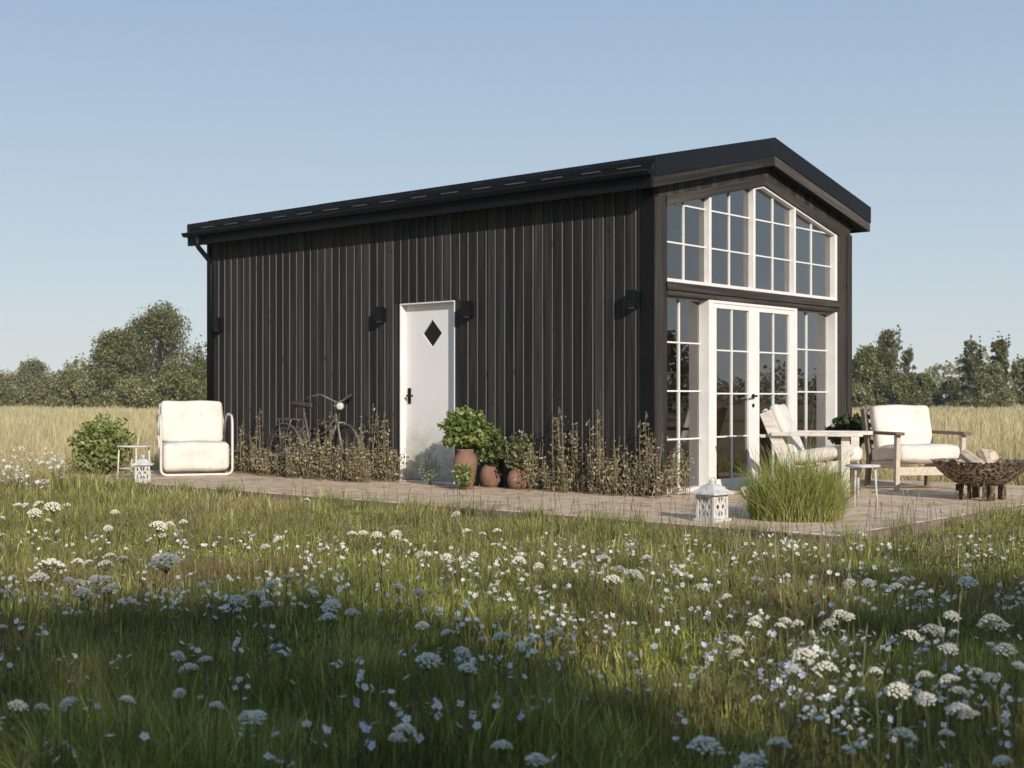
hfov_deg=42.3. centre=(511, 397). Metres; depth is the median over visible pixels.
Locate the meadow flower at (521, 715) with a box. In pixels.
[517,710,525,759]
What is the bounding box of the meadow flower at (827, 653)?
[818,649,845,710]
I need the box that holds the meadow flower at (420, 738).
[415,733,423,767]
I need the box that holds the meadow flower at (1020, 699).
[999,698,1022,740]
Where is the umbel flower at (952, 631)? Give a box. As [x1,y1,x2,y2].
[947,629,967,698]
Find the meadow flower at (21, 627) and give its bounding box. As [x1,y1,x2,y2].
[14,618,24,672]
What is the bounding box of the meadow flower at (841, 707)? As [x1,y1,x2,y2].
[816,697,843,767]
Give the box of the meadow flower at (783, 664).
[778,661,795,737]
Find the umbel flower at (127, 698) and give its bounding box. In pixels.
[118,695,144,767]
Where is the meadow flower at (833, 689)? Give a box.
[813,683,835,754]
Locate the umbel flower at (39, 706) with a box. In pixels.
[14,703,49,767]
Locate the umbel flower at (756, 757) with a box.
[740,753,767,767]
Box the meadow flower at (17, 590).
[4,588,19,624]
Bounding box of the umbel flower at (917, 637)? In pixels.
[897,630,921,709]
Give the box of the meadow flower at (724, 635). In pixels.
[723,634,727,680]
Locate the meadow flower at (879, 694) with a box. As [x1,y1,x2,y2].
[877,677,905,745]
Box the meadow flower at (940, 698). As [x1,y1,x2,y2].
[926,684,943,746]
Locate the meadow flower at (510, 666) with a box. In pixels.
[494,662,512,703]
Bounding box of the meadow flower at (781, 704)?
[775,695,799,767]
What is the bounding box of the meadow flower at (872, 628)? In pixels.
[871,609,872,652]
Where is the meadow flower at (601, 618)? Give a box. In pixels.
[592,611,607,640]
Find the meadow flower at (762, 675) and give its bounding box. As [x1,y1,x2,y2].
[757,668,782,730]
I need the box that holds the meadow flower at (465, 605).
[462,598,470,655]
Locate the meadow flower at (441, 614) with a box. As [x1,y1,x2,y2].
[432,612,447,646]
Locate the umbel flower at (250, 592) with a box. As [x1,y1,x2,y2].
[241,590,260,663]
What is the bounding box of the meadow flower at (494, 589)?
[474,584,495,632]
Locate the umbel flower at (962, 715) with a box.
[956,708,980,767]
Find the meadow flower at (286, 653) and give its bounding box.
[277,647,290,697]
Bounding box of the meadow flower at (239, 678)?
[237,677,243,734]
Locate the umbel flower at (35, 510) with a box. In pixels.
[26,508,42,533]
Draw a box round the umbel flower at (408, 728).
[392,723,417,767]
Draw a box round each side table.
[116,445,151,478]
[845,464,880,507]
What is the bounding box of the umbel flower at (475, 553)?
[469,552,478,601]
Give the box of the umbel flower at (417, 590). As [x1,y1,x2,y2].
[410,588,426,655]
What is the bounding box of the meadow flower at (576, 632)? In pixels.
[569,616,584,663]
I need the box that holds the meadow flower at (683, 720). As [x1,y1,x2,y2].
[669,710,687,757]
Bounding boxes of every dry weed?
[230,459,242,471]
[234,422,250,473]
[241,453,250,472]
[243,428,258,473]
[245,443,261,472]
[247,446,278,475]
[250,453,277,475]
[252,408,265,473]
[255,449,271,473]
[269,442,281,472]
[271,455,285,476]
[274,431,286,469]
[278,431,297,477]
[279,454,303,478]
[283,427,301,474]
[286,438,312,478]
[295,433,312,478]
[296,449,327,478]
[300,431,311,476]
[301,430,318,478]
[306,441,326,479]
[311,420,322,472]
[311,428,336,479]
[311,442,331,480]
[315,455,334,477]
[321,412,340,479]
[325,439,342,480]
[328,445,346,481]
[335,436,346,478]
[337,443,354,481]
[342,450,363,481]
[345,443,362,481]
[350,416,367,480]
[350,441,376,482]
[354,448,373,481]
[355,443,378,483]
[364,404,384,480]
[366,448,388,479]
[370,457,382,479]
[373,419,393,478]
[374,414,389,480]
[374,448,408,482]
[377,453,394,481]
[513,450,538,490]
[521,464,531,488]
[522,442,543,489]
[533,455,554,489]
[542,459,558,491]
[548,407,568,491]
[549,411,572,492]
[556,455,575,491]
[560,422,584,488]
[560,477,572,492]
[564,423,584,491]
[577,476,590,493]
[578,441,599,493]
[581,410,605,494]
[588,414,609,494]
[590,457,635,495]
[593,440,610,491]
[597,466,616,493]
[605,439,626,495]
[615,448,634,495]
[618,477,627,495]
[619,461,641,496]
[622,451,651,495]
[622,464,650,496]
[634,412,655,496]
[638,424,659,496]
[639,435,671,498]
[653,446,684,497]
[665,461,681,494]
[673,456,698,495]
[675,442,698,494]
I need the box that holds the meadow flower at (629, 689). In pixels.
[626,687,650,750]
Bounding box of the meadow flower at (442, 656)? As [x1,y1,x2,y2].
[436,648,446,668]
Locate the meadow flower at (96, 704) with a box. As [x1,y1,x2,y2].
[84,699,99,721]
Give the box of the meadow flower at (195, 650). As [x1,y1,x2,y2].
[179,640,200,689]
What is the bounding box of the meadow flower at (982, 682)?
[969,676,989,693]
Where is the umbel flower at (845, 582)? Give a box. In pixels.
[838,578,855,646]
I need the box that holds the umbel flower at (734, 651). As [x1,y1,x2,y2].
[723,648,759,716]
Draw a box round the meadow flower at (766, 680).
[759,677,777,717]
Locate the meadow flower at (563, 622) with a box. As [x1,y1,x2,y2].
[549,614,565,654]
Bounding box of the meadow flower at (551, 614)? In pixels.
[549,612,560,661]
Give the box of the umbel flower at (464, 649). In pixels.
[448,646,471,730]
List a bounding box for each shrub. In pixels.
[66,412,136,474]
[437,405,492,488]
[469,425,513,486]
[500,429,537,488]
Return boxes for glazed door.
[713,303,757,485]
[754,307,793,481]
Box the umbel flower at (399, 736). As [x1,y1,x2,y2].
[388,733,406,767]
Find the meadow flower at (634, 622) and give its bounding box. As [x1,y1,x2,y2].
[622,621,643,679]
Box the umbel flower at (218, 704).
[209,701,235,767]
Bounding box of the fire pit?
[931,458,1023,501]
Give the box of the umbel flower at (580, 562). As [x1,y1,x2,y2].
[566,560,583,623]
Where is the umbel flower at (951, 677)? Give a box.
[935,674,960,750]
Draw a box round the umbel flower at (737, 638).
[726,635,745,717]
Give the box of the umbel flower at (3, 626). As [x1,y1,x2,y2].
[0,625,7,693]
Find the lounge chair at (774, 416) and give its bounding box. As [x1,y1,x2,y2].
[741,404,872,496]
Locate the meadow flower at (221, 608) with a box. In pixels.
[220,600,240,658]
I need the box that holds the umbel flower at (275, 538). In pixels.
[273,536,285,569]
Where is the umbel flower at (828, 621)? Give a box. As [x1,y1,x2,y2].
[814,618,838,699]
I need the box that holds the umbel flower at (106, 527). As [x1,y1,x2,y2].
[103,525,112,553]
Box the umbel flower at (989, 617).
[976,614,1003,670]
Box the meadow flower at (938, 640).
[917,624,944,648]
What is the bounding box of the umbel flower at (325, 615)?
[318,612,343,674]
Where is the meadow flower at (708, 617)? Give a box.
[701,607,710,644]
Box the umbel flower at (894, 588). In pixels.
[888,583,904,642]
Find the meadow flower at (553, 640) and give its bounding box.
[546,626,562,678]
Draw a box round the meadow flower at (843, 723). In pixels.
[831,710,849,749]
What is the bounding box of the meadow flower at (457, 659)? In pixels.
[454,656,468,731]
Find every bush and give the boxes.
[0,370,33,407]
[3,355,72,406]
[31,367,100,407]
[94,373,150,409]
[141,364,206,408]
[852,382,876,408]
[867,368,937,407]
[905,372,946,406]
[938,377,968,406]
[964,361,1016,407]
[1008,354,1023,405]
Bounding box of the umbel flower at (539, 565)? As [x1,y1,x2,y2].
[528,562,543,614]
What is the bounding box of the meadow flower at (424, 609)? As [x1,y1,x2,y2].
[422,607,442,652]
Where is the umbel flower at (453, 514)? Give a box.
[451,511,459,536]
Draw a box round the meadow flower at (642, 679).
[638,667,643,690]
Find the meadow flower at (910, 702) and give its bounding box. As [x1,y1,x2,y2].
[903,684,921,718]
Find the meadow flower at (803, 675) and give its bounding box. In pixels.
[782,672,808,739]
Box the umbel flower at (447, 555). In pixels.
[440,553,451,601]
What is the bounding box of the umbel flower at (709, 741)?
[690,735,725,767]
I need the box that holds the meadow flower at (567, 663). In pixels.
[565,645,567,690]
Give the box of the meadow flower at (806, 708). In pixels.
[802,693,831,751]
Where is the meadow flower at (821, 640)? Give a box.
[813,632,827,686]
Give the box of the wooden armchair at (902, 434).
[860,405,971,490]
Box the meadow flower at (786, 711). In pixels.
[785,690,790,739]
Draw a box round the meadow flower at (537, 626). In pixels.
[524,623,539,665]
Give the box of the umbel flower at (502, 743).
[490,740,512,767]
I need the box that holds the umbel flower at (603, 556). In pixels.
[590,555,612,604]
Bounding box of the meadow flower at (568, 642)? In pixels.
[568,618,572,672]
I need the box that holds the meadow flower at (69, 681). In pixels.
[68,675,89,700]
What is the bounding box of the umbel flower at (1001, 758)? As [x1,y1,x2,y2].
[992,755,1012,767]
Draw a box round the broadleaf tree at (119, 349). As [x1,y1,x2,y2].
[57,325,155,407]
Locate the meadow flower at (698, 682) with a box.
[689,666,700,734]
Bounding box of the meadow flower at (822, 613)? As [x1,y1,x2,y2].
[815,601,834,643]
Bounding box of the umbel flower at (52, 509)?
[42,501,62,525]
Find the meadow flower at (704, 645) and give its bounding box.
[702,642,711,688]
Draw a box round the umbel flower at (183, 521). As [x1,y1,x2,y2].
[179,519,187,550]
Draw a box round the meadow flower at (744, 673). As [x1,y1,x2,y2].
[743,665,755,711]
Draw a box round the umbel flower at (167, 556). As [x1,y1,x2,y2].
[147,552,182,627]
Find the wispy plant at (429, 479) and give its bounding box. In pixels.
[418,447,446,484]
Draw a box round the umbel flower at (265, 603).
[259,601,277,673]
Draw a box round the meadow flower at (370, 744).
[360,722,375,767]
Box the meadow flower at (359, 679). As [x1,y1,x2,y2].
[356,669,373,742]
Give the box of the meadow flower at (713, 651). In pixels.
[711,637,730,673]
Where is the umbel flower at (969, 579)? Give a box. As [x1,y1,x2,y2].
[957,576,985,656]
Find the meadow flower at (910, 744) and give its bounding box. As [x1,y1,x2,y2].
[904,741,944,767]
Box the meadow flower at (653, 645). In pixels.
[625,640,657,700]
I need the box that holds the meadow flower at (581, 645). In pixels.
[566,632,588,680]
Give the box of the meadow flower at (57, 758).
[49,750,75,767]
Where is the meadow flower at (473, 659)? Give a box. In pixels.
[469,655,484,696]
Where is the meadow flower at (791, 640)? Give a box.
[789,637,817,656]
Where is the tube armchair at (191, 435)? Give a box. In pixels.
[156,400,233,476]
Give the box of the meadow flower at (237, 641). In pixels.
[231,637,249,695]
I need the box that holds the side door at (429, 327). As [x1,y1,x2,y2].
[406,303,453,481]
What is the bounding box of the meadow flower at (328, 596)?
[313,594,331,640]
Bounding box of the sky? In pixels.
[0,0,1023,398]
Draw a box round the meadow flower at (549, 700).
[529,696,550,719]
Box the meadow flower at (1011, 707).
[1004,686,1019,720]
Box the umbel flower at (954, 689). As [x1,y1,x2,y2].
[949,686,981,765]
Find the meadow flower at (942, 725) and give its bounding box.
[923,722,946,766]
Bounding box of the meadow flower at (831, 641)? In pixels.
[829,626,835,673]
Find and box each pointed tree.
[950,335,982,405]
[989,331,1011,403]
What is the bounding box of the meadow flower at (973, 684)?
[967,671,1001,730]
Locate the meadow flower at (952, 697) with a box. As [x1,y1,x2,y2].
[943,679,967,722]
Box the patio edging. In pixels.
[46,476,1023,547]
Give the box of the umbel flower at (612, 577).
[603,574,622,644]
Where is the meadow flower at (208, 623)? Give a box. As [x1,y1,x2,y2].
[208,603,208,639]
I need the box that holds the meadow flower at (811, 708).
[797,693,821,728]
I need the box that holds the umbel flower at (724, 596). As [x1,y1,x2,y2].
[720,593,742,669]
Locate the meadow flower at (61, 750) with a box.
[43,740,71,763]
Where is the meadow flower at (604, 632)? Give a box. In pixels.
[592,629,607,686]
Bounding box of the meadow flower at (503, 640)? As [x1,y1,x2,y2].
[500,616,503,669]
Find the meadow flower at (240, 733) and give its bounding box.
[238,722,255,767]
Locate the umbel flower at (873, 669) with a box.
[850,667,882,767]
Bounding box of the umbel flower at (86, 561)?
[83,559,99,618]
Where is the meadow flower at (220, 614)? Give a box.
[219,596,221,636]
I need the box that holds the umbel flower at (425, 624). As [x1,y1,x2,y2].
[407,621,429,691]
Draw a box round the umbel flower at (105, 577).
[98,575,116,643]
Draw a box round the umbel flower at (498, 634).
[492,631,514,683]
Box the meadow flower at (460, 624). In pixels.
[449,615,464,662]
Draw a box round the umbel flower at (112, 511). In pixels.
[110,510,119,533]
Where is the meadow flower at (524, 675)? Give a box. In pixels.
[508,674,527,701]
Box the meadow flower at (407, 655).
[394,643,416,671]
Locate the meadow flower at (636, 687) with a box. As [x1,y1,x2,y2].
[635,669,638,718]
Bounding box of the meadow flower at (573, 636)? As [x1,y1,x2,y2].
[560,632,575,659]
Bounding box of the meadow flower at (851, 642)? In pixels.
[849,630,875,665]
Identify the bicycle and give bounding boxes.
[267,394,361,479]
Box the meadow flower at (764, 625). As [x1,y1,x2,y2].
[756,609,768,675]
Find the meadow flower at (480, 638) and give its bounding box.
[478,636,483,677]
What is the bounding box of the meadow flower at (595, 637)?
[593,636,604,670]
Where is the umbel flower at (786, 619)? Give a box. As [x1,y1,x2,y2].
[774,617,798,694]
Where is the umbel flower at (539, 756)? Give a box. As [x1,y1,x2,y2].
[525,752,547,767]
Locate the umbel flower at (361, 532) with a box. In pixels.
[357,530,367,558]
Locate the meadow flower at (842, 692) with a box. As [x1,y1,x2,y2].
[823,677,856,766]
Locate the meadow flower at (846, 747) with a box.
[841,741,862,767]
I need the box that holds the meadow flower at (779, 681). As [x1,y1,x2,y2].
[766,659,796,729]
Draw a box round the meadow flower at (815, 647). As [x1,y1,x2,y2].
[787,643,819,714]
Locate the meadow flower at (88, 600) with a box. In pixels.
[80,586,92,642]
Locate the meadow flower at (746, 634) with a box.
[736,632,756,680]
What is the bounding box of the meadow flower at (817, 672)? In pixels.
[798,666,822,752]
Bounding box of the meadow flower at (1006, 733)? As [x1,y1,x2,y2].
[986,727,1011,765]
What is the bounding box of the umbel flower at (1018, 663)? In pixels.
[1008,661,1023,763]
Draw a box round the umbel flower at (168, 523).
[166,521,176,550]
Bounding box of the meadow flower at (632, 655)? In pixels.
[630,654,634,720]
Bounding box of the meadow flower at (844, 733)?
[839,732,848,767]
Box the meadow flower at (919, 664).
[913,652,926,679]
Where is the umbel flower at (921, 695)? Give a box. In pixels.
[902,691,936,767]
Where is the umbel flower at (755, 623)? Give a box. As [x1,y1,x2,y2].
[747,621,764,695]
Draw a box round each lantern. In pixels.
[132,454,153,482]
[689,477,734,522]
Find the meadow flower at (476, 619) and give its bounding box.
[457,616,478,668]
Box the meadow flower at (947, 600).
[936,592,950,639]
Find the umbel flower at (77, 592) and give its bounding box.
[73,587,93,643]
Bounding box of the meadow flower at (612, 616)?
[610,612,614,679]
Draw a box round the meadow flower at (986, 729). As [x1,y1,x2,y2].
[985,703,989,762]
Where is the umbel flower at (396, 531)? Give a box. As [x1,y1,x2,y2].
[389,530,401,555]
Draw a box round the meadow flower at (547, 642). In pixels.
[544,633,550,671]
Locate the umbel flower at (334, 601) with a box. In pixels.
[320,598,342,662]
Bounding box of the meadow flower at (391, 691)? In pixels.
[371,688,394,757]
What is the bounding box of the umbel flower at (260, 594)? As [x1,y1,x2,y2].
[252,590,275,677]
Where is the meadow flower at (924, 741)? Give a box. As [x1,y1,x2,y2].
[918,721,926,765]
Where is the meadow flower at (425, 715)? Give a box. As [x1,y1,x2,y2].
[423,702,432,732]
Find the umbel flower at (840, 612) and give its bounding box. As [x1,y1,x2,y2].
[829,609,846,658]
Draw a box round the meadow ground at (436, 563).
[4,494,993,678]
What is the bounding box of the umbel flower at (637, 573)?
[624,569,644,628]
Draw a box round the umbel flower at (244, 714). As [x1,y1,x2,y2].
[238,710,257,767]
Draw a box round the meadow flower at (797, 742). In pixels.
[797,719,800,762]
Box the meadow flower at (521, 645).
[517,640,537,694]
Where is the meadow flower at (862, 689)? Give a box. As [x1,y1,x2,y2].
[858,686,888,758]
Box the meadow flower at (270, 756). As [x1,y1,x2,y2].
[263,752,294,767]
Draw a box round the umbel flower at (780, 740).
[766,737,791,767]
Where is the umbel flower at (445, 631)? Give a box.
[425,629,456,695]
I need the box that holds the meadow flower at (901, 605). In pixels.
[898,601,914,624]
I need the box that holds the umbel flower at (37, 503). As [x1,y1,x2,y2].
[33,501,43,520]
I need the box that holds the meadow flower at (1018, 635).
[1016,634,1021,666]
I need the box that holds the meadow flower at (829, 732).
[821,707,836,752]
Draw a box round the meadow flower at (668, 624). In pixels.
[655,621,679,676]
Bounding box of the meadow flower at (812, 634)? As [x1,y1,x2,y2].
[800,629,822,676]
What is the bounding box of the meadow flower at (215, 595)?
[202,593,217,639]
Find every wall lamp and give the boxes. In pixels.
[213,317,222,330]
[374,307,385,321]
[462,301,473,316]
[625,290,638,307]
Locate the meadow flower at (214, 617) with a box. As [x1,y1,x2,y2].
[206,604,225,647]
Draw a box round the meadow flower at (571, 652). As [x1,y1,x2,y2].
[568,651,575,697]
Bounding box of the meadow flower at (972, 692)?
[968,689,982,733]
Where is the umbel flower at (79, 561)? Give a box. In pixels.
[64,558,83,609]
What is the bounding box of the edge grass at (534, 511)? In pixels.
[32,469,1022,549]
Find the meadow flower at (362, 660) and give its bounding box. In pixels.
[355,657,364,693]
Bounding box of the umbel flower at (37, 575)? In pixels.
[27,572,49,627]
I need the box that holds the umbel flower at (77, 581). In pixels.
[75,579,84,630]
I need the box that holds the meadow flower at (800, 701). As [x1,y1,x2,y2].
[793,688,813,736]
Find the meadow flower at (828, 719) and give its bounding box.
[811,709,829,755]
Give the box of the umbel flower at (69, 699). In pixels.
[34,697,90,767]
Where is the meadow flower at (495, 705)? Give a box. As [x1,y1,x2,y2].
[492,690,500,740]
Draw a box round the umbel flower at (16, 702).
[0,699,40,767]
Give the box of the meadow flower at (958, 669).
[953,664,967,726]
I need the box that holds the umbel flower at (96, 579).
[83,575,101,636]
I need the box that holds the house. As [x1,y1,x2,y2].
[181,137,870,495]
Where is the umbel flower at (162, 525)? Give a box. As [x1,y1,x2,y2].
[149,521,166,549]
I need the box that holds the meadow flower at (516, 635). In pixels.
[515,634,532,670]
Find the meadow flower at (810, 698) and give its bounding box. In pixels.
[806,695,835,718]
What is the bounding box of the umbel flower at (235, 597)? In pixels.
[229,595,251,668]
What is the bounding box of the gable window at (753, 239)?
[667,186,836,300]
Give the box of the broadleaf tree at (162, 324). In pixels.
[103,297,206,399]
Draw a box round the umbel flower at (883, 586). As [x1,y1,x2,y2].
[880,584,896,635]
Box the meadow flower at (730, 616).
[726,609,735,658]
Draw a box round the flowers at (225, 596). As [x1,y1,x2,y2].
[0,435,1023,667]
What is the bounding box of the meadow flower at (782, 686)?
[778,675,785,712]
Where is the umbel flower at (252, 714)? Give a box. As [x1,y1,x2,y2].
[247,710,266,767]
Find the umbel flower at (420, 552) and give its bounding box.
[412,551,423,586]
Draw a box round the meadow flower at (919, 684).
[915,681,921,765]
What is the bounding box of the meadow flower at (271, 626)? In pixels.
[253,623,274,684]
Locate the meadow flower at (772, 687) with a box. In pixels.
[750,684,774,746]
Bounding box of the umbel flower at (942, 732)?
[937,728,954,767]
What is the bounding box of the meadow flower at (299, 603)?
[298,601,322,653]
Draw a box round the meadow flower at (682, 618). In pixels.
[672,617,684,669]
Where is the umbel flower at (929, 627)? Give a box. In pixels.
[919,624,945,695]
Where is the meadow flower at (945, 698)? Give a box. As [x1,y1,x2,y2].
[934,696,946,737]
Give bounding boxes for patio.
[42,470,1023,535]
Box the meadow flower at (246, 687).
[229,674,250,702]
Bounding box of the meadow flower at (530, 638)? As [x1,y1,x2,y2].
[529,624,532,676]
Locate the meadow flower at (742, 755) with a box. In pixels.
[729,749,764,767]
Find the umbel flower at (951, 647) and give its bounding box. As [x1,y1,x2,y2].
[937,643,964,724]
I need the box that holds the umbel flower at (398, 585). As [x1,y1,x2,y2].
[391,583,413,646]
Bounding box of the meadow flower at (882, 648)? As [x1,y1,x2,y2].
[869,642,890,682]
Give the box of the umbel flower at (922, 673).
[907,670,933,767]
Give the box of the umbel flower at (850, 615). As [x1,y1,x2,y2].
[843,613,862,691]
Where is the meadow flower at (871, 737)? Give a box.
[868,733,896,767]
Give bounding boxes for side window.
[667,297,700,494]
[797,310,836,477]
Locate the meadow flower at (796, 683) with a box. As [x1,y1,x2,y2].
[792,661,808,715]
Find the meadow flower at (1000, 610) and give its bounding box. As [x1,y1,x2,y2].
[1000,591,1002,638]
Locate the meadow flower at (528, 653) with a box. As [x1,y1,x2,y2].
[513,642,529,686]
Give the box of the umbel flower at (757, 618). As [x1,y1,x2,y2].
[734,616,761,689]
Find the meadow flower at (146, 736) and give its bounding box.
[105,732,149,767]
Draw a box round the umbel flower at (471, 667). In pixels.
[458,662,482,765]
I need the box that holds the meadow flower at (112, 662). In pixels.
[108,655,129,687]
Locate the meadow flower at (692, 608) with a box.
[689,606,700,631]
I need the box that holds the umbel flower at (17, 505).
[12,503,24,529]
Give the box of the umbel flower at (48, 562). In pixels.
[34,558,66,616]
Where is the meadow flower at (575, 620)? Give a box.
[572,619,576,681]
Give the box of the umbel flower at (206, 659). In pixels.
[197,655,224,734]
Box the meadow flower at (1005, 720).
[1000,704,1011,766]
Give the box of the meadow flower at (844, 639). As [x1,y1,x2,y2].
[838,632,846,665]
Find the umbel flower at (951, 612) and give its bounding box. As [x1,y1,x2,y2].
[943,610,963,674]
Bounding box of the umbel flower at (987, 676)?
[975,672,999,765]
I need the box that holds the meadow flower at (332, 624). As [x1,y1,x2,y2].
[326,599,333,644]
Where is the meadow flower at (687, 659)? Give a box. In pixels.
[685,644,688,682]
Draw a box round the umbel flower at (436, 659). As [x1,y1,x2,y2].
[409,652,445,722]
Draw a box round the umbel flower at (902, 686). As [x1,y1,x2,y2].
[879,681,920,767]
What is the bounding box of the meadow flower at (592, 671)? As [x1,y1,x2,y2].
[588,669,603,685]
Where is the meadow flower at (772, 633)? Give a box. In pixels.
[766,628,776,692]
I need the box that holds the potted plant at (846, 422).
[824,412,870,481]
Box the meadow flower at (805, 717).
[796,710,816,760]
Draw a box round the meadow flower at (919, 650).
[917,647,930,667]
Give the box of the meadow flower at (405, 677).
[402,667,425,706]
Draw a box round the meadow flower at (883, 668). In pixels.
[876,662,889,676]
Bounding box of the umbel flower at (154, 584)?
[147,554,163,611]
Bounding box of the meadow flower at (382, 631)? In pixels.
[380,608,383,651]
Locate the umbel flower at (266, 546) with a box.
[257,544,270,580]
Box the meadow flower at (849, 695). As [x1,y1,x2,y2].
[844,687,866,747]
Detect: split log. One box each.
[958,449,989,473]
[976,448,996,476]
[988,449,998,462]
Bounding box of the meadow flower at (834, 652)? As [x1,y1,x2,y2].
[831,649,836,705]
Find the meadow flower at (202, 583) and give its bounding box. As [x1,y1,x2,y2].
[199,580,213,617]
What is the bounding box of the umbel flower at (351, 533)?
[346,531,357,562]
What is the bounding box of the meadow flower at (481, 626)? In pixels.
[471,618,484,656]
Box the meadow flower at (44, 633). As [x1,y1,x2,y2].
[33,623,48,669]
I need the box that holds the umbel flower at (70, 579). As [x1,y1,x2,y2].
[62,577,77,631]
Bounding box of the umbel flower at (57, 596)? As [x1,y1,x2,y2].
[52,595,74,667]
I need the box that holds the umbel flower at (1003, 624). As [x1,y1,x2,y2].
[987,619,1009,675]
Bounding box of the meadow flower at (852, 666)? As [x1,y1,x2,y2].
[843,662,861,687]
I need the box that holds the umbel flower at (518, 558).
[509,556,525,603]
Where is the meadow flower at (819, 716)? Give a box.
[815,715,824,767]
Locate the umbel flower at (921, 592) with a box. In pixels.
[909,590,927,652]
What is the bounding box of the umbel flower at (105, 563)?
[96,560,115,610]
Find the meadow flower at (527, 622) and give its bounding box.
[514,612,535,650]
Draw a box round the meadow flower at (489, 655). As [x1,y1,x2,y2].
[488,654,506,665]
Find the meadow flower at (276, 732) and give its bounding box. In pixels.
[271,724,310,767]
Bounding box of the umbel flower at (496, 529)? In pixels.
[490,528,501,554]
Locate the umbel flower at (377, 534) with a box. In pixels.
[370,531,381,556]
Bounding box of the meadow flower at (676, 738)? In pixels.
[672,736,691,765]
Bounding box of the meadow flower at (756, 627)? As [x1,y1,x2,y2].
[748,613,770,648]
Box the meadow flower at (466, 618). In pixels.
[455,610,470,627]
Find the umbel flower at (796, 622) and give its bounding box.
[790,619,804,691]
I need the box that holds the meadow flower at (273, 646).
[269,643,284,697]
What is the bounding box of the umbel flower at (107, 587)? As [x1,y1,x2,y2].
[96,584,117,641]
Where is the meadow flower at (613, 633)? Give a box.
[604,623,618,678]
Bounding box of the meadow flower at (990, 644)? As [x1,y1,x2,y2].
[986,642,998,677]
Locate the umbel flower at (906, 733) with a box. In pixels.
[888,727,917,767]
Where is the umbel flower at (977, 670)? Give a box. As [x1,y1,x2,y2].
[954,667,984,745]
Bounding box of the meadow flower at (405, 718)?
[389,701,410,767]
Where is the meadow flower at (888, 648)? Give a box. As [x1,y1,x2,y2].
[875,645,893,684]
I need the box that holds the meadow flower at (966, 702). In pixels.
[958,699,979,731]
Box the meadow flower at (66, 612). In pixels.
[63,603,78,628]
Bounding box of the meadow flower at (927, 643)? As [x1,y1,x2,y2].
[924,640,956,671]
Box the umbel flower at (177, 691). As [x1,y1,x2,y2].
[160,688,188,767]
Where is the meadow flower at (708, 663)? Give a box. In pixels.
[703,656,722,693]
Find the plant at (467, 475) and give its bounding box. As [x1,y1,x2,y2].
[451,462,476,489]
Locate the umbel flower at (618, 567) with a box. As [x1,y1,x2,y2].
[605,565,624,618]
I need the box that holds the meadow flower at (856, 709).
[840,705,859,757]
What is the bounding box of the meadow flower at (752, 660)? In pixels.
[739,659,753,705]
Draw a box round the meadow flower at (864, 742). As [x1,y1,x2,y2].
[857,727,867,764]
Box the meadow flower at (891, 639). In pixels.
[887,634,899,688]
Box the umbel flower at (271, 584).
[260,582,278,665]
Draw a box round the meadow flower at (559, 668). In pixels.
[548,656,563,703]
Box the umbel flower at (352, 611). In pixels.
[342,608,361,682]
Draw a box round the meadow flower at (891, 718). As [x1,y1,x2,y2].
[875,711,892,767]
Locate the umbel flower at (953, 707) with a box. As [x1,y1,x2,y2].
[944,702,972,766]
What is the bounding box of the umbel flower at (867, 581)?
[860,578,876,636]
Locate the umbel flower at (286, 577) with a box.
[280,575,296,651]
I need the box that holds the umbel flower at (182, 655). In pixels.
[158,651,185,716]
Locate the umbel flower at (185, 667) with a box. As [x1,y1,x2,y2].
[178,663,198,742]
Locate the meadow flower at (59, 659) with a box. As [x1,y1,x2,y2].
[58,653,76,691]
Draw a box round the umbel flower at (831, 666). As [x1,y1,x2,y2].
[813,661,845,756]
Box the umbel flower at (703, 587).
[691,583,709,662]
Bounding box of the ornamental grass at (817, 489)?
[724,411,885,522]
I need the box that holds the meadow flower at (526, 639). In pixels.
[524,633,538,673]
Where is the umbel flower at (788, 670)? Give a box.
[783,666,815,767]
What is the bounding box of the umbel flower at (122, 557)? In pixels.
[116,555,128,626]
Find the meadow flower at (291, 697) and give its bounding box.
[290,680,294,720]
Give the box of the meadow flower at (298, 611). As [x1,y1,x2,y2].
[290,602,306,634]
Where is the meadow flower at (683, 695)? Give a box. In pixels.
[673,683,691,699]
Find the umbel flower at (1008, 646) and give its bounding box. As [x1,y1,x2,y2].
[984,642,1017,735]
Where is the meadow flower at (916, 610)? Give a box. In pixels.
[912,597,923,646]
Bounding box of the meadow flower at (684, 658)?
[682,656,707,673]
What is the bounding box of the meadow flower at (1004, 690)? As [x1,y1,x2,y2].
[999,683,1018,749]
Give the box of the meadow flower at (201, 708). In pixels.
[197,695,204,738]
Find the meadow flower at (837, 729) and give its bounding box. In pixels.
[832,728,839,767]
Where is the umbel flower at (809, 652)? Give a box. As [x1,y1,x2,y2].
[790,647,818,739]
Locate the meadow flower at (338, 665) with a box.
[330,659,342,720]
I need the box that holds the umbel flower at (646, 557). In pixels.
[640,555,652,605]
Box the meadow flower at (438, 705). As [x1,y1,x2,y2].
[431,698,442,747]
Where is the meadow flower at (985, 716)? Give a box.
[982,701,986,756]
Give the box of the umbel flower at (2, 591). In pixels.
[0,589,10,633]
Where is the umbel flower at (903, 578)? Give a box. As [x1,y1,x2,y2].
[893,576,910,653]
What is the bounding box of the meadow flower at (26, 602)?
[21,593,28,621]
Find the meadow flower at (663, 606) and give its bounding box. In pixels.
[658,594,673,616]
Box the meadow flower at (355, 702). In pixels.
[338,695,360,767]
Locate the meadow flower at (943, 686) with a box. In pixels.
[940,685,946,727]
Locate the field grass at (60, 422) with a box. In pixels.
[0,403,1023,459]
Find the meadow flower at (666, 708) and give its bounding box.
[664,689,668,739]
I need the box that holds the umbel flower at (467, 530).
[462,528,470,556]

